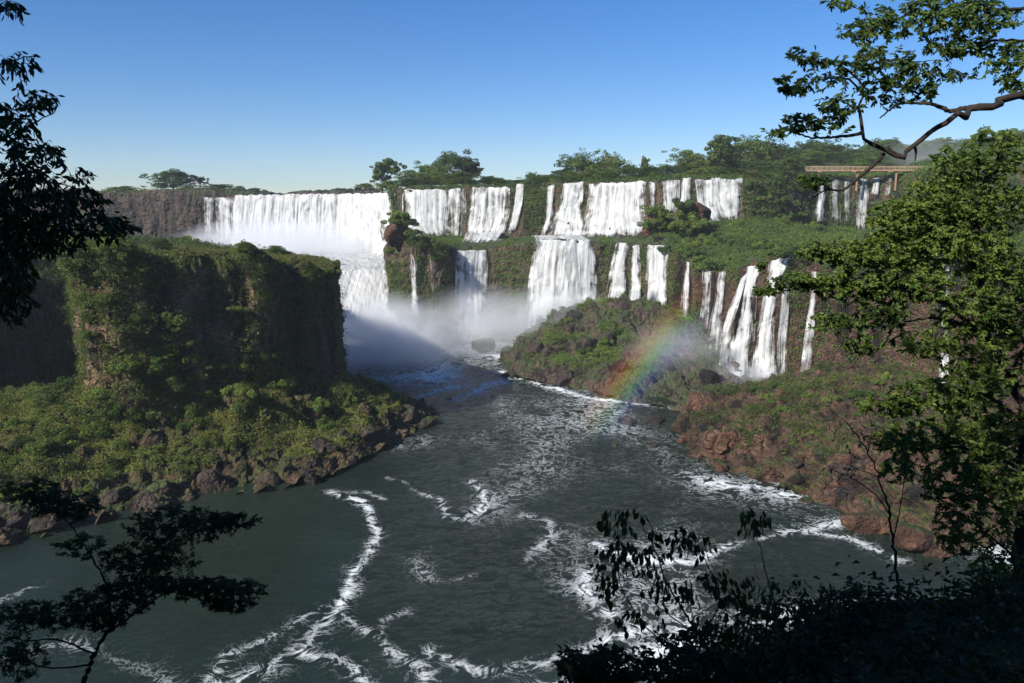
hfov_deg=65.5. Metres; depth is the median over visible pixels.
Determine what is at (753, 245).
bush
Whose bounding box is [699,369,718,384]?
boulder
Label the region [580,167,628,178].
tree
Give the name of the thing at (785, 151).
tree
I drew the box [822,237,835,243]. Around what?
bush
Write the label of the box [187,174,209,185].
tree
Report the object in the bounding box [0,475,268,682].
foreground tree
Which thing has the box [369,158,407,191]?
tree
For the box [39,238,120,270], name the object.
tree
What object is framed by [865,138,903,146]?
tree
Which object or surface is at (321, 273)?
bush
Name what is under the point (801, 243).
bush
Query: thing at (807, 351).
waterfall
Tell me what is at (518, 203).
waterfall
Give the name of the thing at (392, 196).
tree
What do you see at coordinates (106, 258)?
tree
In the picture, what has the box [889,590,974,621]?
shrub
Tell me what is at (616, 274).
waterfall
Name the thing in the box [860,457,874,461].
boulder
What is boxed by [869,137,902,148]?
tree
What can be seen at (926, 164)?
ground cover
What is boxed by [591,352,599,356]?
bush
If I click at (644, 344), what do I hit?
bush
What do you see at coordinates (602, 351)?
ground cover
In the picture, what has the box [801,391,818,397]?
bush
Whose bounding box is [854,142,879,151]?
tree
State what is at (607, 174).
tree
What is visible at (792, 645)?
shrub
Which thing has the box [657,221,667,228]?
bush
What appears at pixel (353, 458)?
boulder
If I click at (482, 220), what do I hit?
waterfall
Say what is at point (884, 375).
bush
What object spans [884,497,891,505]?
boulder
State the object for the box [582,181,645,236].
waterfall
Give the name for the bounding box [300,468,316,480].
boulder
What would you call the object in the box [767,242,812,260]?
bush
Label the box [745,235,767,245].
bush
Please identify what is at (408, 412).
boulder
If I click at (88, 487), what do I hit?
bush
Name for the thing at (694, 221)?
bush
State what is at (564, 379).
boulder
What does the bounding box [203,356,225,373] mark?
tree
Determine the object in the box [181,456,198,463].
bush
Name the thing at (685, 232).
bush
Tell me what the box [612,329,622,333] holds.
bush
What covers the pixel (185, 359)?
bush
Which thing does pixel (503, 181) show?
tree
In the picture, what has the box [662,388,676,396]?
boulder
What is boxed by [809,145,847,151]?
tree
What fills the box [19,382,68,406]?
bush
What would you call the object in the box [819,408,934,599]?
sapling
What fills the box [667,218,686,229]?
bush
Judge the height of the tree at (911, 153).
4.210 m
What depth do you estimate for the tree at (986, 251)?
189.12 m
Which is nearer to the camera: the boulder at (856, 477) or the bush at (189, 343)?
the boulder at (856, 477)
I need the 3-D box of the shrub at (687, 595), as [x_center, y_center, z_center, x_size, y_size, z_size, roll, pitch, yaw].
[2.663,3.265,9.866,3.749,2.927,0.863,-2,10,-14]
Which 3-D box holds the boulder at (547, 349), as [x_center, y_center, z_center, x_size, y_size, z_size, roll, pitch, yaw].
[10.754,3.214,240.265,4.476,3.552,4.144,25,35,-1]
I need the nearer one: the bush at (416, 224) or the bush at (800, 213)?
the bush at (416, 224)
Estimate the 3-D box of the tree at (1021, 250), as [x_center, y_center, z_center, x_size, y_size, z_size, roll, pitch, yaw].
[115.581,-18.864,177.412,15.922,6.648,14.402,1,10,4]
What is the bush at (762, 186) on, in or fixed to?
on the cliff at (645, 196)
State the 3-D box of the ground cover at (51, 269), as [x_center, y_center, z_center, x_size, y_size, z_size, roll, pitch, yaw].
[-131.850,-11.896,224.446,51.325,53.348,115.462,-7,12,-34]
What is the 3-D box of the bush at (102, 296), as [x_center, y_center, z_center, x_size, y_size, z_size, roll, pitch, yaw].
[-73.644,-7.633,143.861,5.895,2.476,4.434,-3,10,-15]
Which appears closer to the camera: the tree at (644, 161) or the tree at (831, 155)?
the tree at (644, 161)
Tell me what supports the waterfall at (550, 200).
on the cliff at (645, 196)
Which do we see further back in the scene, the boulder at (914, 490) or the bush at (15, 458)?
the bush at (15, 458)
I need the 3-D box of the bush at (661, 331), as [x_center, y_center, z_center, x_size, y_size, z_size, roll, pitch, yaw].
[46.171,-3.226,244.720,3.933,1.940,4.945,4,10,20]
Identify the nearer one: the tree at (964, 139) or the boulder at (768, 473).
the boulder at (768, 473)
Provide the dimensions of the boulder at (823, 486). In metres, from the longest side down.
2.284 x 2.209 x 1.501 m
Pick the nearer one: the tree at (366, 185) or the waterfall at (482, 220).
the waterfall at (482, 220)
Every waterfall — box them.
[204,197,213,235]
[215,197,232,242]
[230,193,403,253]
[293,251,441,360]
[384,265,388,303]
[404,189,447,234]
[411,265,416,312]
[448,188,465,235]
[455,250,487,341]
[462,231,502,241]
[466,186,509,238]
[509,184,523,229]
[524,235,596,327]
[543,185,554,232]
[550,181,582,235]
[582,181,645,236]
[608,242,626,297]
[629,245,640,300]
[646,245,668,304]
[650,182,654,203]
[664,180,679,211]
[681,178,690,201]
[683,262,688,312]
[695,178,742,220]
[700,270,710,318]
[706,271,725,349]
[719,273,746,367]
[728,266,758,376]
[752,258,788,378]
[777,285,788,370]
[802,272,816,369]
[815,186,825,218]
[832,179,840,219]
[844,178,849,219]
[856,178,868,226]
[872,178,878,193]
[940,265,948,382]
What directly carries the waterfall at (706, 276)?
on the cliff at (419, 333)
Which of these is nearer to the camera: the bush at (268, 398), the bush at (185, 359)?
the bush at (185, 359)
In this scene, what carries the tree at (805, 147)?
on the cliff at (645, 196)
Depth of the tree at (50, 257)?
225.96 m
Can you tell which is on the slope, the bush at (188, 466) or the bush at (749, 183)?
the bush at (188, 466)
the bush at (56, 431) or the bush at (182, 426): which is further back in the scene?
the bush at (182, 426)
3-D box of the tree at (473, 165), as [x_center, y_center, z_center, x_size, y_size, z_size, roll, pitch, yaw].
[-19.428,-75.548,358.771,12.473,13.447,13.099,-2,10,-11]
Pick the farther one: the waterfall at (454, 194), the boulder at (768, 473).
the waterfall at (454, 194)
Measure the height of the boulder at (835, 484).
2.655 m
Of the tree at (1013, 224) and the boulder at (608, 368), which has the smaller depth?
the tree at (1013, 224)
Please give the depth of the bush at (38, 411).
153.57 m
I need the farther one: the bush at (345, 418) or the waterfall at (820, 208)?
the waterfall at (820, 208)
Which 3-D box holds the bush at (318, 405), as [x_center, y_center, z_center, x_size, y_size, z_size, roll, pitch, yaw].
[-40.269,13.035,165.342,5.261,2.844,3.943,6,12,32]
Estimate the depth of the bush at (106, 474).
139.46 m
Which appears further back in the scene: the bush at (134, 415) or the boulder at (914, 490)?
the bush at (134, 415)
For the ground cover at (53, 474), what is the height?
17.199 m
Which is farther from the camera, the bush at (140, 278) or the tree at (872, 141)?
the tree at (872, 141)
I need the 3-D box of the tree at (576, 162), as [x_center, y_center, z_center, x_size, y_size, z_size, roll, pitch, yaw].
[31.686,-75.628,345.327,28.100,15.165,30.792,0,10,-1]
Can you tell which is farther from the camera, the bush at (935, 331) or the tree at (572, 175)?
the tree at (572, 175)
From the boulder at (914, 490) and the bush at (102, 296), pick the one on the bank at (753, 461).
the boulder at (914, 490)
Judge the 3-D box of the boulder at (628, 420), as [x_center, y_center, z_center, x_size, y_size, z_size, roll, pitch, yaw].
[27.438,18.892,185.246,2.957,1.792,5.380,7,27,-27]
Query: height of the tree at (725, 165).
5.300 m
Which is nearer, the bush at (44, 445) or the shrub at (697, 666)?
the shrub at (697, 666)
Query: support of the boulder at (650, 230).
on the cliff at (419, 333)
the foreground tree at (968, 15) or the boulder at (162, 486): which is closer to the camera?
the foreground tree at (968, 15)
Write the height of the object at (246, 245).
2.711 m
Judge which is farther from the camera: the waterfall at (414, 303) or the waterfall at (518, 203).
the waterfall at (518, 203)
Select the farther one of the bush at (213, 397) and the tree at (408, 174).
the tree at (408, 174)
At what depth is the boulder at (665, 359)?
224.83 m
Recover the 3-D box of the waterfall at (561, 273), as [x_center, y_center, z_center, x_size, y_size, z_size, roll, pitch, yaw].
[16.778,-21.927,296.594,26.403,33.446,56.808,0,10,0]
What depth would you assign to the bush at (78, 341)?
159.50 m
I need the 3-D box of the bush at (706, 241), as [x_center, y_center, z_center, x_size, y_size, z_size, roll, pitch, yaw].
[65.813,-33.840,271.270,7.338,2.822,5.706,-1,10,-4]
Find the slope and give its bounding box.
[0,373,439,545]
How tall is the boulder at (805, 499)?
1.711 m
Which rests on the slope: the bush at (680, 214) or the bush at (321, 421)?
the bush at (321, 421)
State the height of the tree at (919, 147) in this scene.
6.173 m
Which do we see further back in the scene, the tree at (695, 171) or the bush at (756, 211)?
the tree at (695, 171)
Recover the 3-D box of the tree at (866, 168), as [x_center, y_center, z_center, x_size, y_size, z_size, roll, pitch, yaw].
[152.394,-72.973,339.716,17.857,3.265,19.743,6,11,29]
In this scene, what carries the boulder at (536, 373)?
on the rocks
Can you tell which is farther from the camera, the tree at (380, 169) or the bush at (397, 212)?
the tree at (380, 169)
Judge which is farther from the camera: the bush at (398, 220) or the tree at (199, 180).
the tree at (199, 180)
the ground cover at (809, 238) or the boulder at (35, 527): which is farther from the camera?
the ground cover at (809, 238)
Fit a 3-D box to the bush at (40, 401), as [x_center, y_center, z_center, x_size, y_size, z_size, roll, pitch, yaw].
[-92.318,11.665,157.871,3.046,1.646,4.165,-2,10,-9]
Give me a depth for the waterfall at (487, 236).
318.84 m
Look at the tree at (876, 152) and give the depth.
383.27 m
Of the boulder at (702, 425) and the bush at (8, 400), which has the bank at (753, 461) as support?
the boulder at (702, 425)
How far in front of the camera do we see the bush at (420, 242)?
270.60 m
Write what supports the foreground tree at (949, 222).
on the bank at (929, 671)
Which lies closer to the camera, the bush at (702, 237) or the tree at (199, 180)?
the bush at (702, 237)
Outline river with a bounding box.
[0,342,1013,682]
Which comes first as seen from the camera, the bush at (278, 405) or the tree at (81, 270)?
the tree at (81, 270)
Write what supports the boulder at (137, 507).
on the slope
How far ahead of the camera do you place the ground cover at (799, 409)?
172.28 m
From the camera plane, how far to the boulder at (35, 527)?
122.42 m
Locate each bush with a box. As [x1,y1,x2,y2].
[0,397,18,405]
[0,417,34,429]
[0,452,26,468]
[9,434,34,446]
[20,435,78,456]
[23,385,39,394]
[33,409,49,416]
[37,396,54,405]
[39,426,71,440]
[45,398,76,408]
[51,376,78,390]
[68,406,101,426]
[68,457,93,467]
[72,490,81,495]
[74,293,87,298]
[74,337,85,343]
[75,484,94,493]
[77,330,96,338]
[78,386,111,401]
[78,419,110,437]
[85,292,119,306]
[88,279,99,285]
[99,402,128,416]
[100,467,121,481]
[107,356,140,371]
[110,439,132,449]
[126,407,155,422]
[127,313,141,321]
[130,273,142,280]
[133,234,153,240]
[136,446,158,457]
[147,311,189,325]
[152,443,171,449]
[160,372,195,391]
[171,325,181,331]
[174,403,199,416]
[175,422,188,430]
[178,340,200,346]
[178,447,189,453]
[179,235,199,241]
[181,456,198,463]
[182,352,200,363]
[183,464,198,472]
[184,239,209,245]
[187,411,210,427]
[191,435,207,446]
[195,388,212,396]
[202,385,234,401]
[220,383,256,398]
[221,361,247,368]
[226,305,250,311]
[232,402,249,412]
[238,367,250,371]
[252,392,271,402]
[252,444,271,453]
[260,349,277,360]
[263,371,298,388]
[274,401,293,408]
[305,397,330,411]
[314,418,335,430]
[315,268,327,275]
[339,415,349,422]
[343,397,359,406]
[380,219,401,223]
[386,210,405,216]
[387,246,394,251]
[388,216,404,222]
[391,212,410,219]
[399,218,419,225]
[400,218,415,225]
[403,228,423,235]
[404,238,426,246]
[405,235,430,241]
[429,253,443,260]
[578,347,591,352]
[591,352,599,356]
[598,336,613,343]
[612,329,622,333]
[637,218,654,229]
[640,204,668,215]
[641,342,649,346]
[652,216,666,222]
[654,209,669,217]
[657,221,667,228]
[657,244,670,251]
[657,328,666,333]
[665,208,697,219]
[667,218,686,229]
[672,197,693,209]
[675,228,696,237]
[681,237,698,248]
[682,215,707,227]
[683,248,704,255]
[687,220,712,229]
[690,255,704,261]
[694,257,727,270]
[695,232,715,240]
[697,238,715,245]
[705,257,724,269]
[717,235,734,244]
[729,219,749,225]
[744,178,758,186]
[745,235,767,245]
[746,209,760,213]
[749,384,763,390]
[751,241,770,248]
[755,194,771,200]
[757,184,765,191]
[758,393,773,398]
[759,239,781,249]
[764,396,781,403]
[765,247,782,254]
[766,180,780,184]
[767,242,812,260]
[768,380,784,386]
[772,196,787,203]
[774,216,789,223]
[776,406,791,411]
[781,198,800,205]
[783,211,793,217]
[792,241,809,246]
[793,211,806,216]
[796,186,807,191]
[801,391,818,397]
[804,221,822,229]
[806,226,818,230]
[821,391,844,401]
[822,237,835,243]
[826,233,850,239]
[840,235,865,240]
[845,388,860,397]
[848,259,863,271]
[857,389,885,399]
[870,378,885,384]
[876,371,893,379]
[923,326,937,333]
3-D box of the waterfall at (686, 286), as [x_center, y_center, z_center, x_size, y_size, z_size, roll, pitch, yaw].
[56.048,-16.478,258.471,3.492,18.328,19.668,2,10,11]
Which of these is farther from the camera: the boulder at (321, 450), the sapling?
the boulder at (321, 450)
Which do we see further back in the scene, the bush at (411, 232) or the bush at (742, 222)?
the bush at (742, 222)
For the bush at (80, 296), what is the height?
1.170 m
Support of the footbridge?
on the cliff at (645, 196)
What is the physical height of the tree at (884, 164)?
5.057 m
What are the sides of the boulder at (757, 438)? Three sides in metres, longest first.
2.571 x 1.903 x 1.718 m
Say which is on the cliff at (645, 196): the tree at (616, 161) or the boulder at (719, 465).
the tree at (616, 161)
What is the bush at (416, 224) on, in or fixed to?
on the boulder at (394, 236)
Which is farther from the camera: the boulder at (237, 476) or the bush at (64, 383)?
the bush at (64, 383)
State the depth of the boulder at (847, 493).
133.33 m
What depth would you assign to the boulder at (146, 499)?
131.93 m
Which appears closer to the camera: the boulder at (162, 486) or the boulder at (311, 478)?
the boulder at (162, 486)
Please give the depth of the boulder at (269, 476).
144.27 m
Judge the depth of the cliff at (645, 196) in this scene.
318.86 m
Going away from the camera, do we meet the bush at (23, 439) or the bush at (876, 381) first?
the bush at (23, 439)
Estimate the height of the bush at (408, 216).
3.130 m
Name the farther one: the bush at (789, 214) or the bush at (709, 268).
the bush at (789, 214)
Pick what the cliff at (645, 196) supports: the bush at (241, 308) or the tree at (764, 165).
the tree at (764, 165)
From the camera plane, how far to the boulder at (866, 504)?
128.00 m
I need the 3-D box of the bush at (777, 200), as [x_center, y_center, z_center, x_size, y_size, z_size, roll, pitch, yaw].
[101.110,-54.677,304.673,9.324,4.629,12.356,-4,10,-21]
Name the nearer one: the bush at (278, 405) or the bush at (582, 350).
the bush at (278, 405)
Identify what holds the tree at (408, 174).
on the cliff at (645, 196)
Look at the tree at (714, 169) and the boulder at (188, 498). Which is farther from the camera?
the tree at (714, 169)
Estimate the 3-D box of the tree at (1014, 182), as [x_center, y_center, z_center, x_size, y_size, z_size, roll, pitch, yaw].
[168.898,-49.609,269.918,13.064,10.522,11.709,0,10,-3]
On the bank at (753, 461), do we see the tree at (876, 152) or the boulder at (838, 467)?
the boulder at (838, 467)
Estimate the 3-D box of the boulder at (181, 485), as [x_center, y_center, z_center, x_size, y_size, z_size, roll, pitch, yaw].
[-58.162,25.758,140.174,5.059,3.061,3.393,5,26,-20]
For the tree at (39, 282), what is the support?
on the cliff at (18, 368)
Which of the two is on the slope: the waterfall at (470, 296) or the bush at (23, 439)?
the bush at (23, 439)
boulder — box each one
[0,502,9,515]
[5,517,25,528]
[10,510,20,517]
[21,516,28,526]
[27,517,36,528]
[30,508,73,532]
[39,519,47,527]
[99,486,133,505]
[131,502,142,512]
[136,490,170,511]
[145,479,172,495]
[171,481,191,490]
[182,495,196,500]
[196,469,220,491]
[234,474,241,479]
[256,469,279,485]
[281,465,290,471]
[293,455,300,460]
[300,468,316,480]
[303,472,317,484]
[308,437,333,453]
[316,445,325,455]
[331,445,339,451]
[337,429,353,441]
[347,454,357,466]
[354,422,376,441]
[384,223,409,247]
[401,403,414,422]
[418,416,436,428]
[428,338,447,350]
[471,337,495,352]
[501,370,517,376]
[527,367,551,380]
[528,342,542,353]
[539,345,553,356]
[556,370,573,386]
[562,325,572,332]
[563,348,570,352]
[584,338,597,349]
[598,369,607,376]
[603,365,619,372]
[605,334,616,344]
[610,442,617,447]
[616,361,627,372]
[623,415,635,425]
[624,343,632,349]
[642,211,673,236]
[646,413,664,424]
[653,236,660,241]
[655,355,672,366]
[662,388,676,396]
[666,364,675,370]
[672,375,684,380]
[676,436,687,442]
[685,391,716,411]
[686,202,711,220]
[693,422,706,430]
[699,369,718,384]
[702,390,715,398]
[702,429,749,454]
[711,458,728,472]
[714,444,729,454]
[715,423,722,428]
[753,434,763,443]
[760,466,779,481]
[784,456,803,467]
[792,473,804,485]
[795,455,807,462]
[798,496,813,502]
[815,448,825,460]
[818,483,828,489]
[827,462,855,481]
[829,480,853,488]
[832,451,854,465]
[833,487,860,501]
[840,510,898,534]
[851,457,858,466]
[851,474,861,482]
[853,460,867,468]
[859,498,887,510]
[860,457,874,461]
[863,495,876,500]
[865,462,882,479]
[869,490,892,500]
[878,504,886,509]
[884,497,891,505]
[889,524,933,551]
[890,496,900,503]
[906,483,929,500]
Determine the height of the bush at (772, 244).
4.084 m
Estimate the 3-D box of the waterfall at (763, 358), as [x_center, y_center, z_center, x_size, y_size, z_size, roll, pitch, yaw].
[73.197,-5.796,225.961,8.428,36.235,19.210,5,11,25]
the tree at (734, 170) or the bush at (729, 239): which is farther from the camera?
the tree at (734, 170)
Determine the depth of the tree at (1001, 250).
178.32 m
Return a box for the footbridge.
[805,166,923,190]
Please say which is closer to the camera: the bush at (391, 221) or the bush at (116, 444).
the bush at (116, 444)
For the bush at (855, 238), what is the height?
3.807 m
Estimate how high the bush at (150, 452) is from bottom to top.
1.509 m
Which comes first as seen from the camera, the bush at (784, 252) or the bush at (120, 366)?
the bush at (120, 366)
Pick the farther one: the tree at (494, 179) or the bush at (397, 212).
the tree at (494, 179)
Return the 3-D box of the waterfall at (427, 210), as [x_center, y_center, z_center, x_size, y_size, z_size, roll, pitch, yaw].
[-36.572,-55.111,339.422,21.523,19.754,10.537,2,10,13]
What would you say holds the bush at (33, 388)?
on the slope
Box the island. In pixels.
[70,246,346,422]
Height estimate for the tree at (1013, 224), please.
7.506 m
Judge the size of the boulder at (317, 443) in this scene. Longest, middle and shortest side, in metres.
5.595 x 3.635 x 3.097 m
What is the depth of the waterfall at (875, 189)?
317.92 m
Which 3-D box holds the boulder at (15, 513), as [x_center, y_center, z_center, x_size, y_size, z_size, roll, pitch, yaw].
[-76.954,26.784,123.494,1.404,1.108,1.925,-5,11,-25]
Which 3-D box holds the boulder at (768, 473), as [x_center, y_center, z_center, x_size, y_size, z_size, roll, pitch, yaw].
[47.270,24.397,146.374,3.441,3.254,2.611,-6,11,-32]
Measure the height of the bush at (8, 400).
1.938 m
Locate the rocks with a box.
[496,294,764,410]
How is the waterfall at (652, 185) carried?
on the cliff at (645, 196)
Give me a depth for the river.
115.19 m
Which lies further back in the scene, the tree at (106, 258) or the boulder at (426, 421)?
the boulder at (426, 421)
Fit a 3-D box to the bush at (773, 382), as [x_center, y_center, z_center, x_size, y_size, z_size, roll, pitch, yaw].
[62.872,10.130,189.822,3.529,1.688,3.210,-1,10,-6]
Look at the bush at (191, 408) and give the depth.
154.75 m
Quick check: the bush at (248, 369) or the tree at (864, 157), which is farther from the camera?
the tree at (864, 157)
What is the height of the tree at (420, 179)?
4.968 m
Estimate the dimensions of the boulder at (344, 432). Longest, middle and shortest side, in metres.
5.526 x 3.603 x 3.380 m
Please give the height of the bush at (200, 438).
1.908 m
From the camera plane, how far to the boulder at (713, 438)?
158.51 m
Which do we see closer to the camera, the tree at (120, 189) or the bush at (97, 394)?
the bush at (97, 394)
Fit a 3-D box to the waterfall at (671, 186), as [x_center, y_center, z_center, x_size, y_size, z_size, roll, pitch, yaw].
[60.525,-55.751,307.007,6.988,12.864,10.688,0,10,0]
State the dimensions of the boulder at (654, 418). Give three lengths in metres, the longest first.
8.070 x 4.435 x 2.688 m
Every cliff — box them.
[0,258,78,392]
[1,187,391,245]
[383,204,1023,380]
[395,138,1023,238]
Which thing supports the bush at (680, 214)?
on the boulder at (702, 210)
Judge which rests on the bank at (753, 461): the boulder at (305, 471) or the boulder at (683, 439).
the boulder at (683, 439)
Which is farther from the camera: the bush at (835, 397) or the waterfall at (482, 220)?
the waterfall at (482, 220)
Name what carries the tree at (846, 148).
on the cliff at (645, 196)
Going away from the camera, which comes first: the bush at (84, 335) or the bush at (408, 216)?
the bush at (84, 335)
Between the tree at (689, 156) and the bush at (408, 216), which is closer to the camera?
the bush at (408, 216)
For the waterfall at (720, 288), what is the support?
on the cliff at (419, 333)
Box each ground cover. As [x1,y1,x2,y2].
[0,219,79,386]
[0,369,412,504]
[13,185,237,230]
[56,239,348,423]
[59,231,237,247]
[127,245,338,272]
[382,202,1023,374]
[403,139,1023,237]
[509,293,729,379]
[648,529,1023,682]
[681,358,1023,476]
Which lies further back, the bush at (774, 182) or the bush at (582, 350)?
the bush at (774, 182)
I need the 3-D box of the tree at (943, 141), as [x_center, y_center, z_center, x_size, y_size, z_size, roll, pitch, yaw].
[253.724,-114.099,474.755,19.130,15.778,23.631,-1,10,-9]
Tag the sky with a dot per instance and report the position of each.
(276, 96)
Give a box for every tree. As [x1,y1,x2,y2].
[0,0,142,330]
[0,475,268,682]
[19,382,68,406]
[26,270,45,288]
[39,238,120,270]
[39,247,62,264]
[42,237,107,280]
[72,245,149,284]
[89,232,146,258]
[101,186,145,191]
[138,168,206,187]
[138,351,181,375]
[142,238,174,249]
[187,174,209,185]
[193,184,233,187]
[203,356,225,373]
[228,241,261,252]
[263,245,288,253]
[354,183,375,188]
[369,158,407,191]
[375,180,401,191]
[380,175,402,240]
[387,168,430,183]
[394,178,421,186]
[410,176,433,185]
[413,160,453,185]
[420,171,463,184]
[425,178,442,185]
[430,149,476,174]
[435,177,461,185]
[444,172,483,184]
[456,159,484,178]
[457,177,479,185]
[478,176,503,184]
[479,178,510,184]
[491,179,510,184]
[517,174,555,182]
[524,172,538,177]
[541,175,566,179]
[549,167,581,176]
[553,175,570,181]
[554,147,618,173]
[563,170,585,181]
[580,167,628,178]
[590,169,624,179]
[595,149,631,169]
[616,164,642,176]
[621,174,641,178]
[626,165,664,176]
[639,156,649,166]
[649,171,667,176]
[653,163,685,173]
[661,148,710,171]
[682,168,711,174]
[696,162,741,169]
[701,160,751,167]
[704,134,739,165]
[704,166,726,174]
[716,168,756,174]
[729,134,776,162]
[733,159,784,171]
[749,135,811,159]
[752,124,1023,593]
[760,0,1023,203]
[771,156,813,171]
[793,149,832,161]
[794,138,841,149]
[797,141,839,149]
[800,157,838,163]
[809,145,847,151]
[821,152,862,158]
[831,154,871,161]
[835,143,854,150]
[837,153,868,163]
[841,156,917,165]
[844,161,903,168]
[847,156,897,171]
[848,148,878,154]
[848,167,885,171]
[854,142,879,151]
[858,201,887,215]
[862,139,899,149]
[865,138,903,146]
[868,150,899,155]
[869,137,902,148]
[872,140,898,151]
[877,153,912,163]
[891,144,933,151]
[897,149,935,157]
[920,140,940,150]
[923,137,952,145]
[924,144,945,148]
[927,231,990,273]
[941,240,999,262]
[946,138,969,144]
[946,140,968,147]
[963,224,996,231]
[977,189,1013,217]
[983,214,1023,234]
[983,237,1023,269]
[989,180,1023,191]
[998,128,1023,135]
[1002,244,1023,268]
[1003,239,1023,259]
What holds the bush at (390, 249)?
on the cliff at (419, 333)
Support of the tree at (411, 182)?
on the cliff at (645, 196)
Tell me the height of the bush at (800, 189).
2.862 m
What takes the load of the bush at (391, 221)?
on the boulder at (394, 236)
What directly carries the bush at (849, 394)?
on the bank at (753, 461)
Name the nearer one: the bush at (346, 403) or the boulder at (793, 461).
the boulder at (793, 461)
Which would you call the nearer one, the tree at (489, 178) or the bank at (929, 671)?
the bank at (929, 671)
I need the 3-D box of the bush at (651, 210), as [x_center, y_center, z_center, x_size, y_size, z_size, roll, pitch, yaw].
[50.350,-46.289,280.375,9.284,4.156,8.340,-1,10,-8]
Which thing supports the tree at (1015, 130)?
on the cliff at (645, 196)
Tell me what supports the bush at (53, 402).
on the slope
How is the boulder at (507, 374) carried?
in the river
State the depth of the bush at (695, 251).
260.74 m
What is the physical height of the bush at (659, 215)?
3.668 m
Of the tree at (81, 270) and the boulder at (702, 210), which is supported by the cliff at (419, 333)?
the boulder at (702, 210)
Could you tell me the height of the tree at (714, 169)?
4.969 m
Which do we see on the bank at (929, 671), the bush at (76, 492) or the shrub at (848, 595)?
the shrub at (848, 595)
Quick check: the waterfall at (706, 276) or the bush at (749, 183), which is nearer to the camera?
the waterfall at (706, 276)
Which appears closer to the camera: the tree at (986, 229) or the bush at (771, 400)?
the bush at (771, 400)
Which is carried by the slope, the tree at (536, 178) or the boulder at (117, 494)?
the boulder at (117, 494)
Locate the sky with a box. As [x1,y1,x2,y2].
[0,0,1023,193]
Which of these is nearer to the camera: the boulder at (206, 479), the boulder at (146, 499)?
the boulder at (146, 499)
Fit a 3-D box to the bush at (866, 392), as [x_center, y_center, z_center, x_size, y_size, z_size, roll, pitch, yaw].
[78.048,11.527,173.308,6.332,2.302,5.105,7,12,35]
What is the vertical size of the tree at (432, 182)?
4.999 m
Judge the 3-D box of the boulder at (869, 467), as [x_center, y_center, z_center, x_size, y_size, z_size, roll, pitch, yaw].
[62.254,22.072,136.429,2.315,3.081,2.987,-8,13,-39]
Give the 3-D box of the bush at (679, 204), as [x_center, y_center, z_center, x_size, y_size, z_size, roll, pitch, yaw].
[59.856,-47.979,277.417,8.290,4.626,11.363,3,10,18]
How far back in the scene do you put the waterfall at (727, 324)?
232.28 m
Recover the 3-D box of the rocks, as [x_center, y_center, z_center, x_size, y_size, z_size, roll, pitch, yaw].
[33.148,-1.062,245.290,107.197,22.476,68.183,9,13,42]
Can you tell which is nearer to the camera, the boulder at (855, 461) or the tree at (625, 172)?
the boulder at (855, 461)
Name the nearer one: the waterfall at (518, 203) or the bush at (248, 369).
the bush at (248, 369)
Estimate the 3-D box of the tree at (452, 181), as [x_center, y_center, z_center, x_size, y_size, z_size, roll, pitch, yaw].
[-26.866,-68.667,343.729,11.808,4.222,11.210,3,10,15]
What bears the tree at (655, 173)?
on the cliff at (645, 196)
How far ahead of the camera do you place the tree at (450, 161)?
358.42 m
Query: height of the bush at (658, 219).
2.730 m
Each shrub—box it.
[552,637,642,682]
[590,508,859,682]
[633,625,774,682]
[732,589,848,682]
[819,583,907,632]
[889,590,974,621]
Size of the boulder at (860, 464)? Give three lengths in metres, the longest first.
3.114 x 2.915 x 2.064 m
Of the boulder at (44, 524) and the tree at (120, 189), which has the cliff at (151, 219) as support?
the tree at (120, 189)
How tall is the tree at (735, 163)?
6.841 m
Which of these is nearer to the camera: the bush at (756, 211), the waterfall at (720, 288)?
the waterfall at (720, 288)
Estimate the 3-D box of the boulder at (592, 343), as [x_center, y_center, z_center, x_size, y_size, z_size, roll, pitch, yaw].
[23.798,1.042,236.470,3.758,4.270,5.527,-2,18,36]
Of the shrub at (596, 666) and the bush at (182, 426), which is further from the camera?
the bush at (182, 426)
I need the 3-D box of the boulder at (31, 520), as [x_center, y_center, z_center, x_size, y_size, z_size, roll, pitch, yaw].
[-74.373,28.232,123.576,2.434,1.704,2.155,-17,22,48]
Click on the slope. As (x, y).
(228, 467)
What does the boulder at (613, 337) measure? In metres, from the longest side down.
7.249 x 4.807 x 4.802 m
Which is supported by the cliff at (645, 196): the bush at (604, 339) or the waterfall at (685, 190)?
the waterfall at (685, 190)
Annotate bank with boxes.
[670,360,1023,557]
[716,593,1023,682]
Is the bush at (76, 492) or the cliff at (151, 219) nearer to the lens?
the bush at (76, 492)
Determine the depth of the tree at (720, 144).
340.72 m
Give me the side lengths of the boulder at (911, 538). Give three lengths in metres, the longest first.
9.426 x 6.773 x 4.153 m
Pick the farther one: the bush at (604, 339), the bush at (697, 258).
the bush at (697, 258)
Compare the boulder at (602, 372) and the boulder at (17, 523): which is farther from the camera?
the boulder at (602, 372)
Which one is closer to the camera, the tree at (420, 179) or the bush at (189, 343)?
the bush at (189, 343)
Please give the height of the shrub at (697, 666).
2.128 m
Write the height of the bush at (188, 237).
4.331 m
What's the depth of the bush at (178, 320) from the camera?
147.76 m

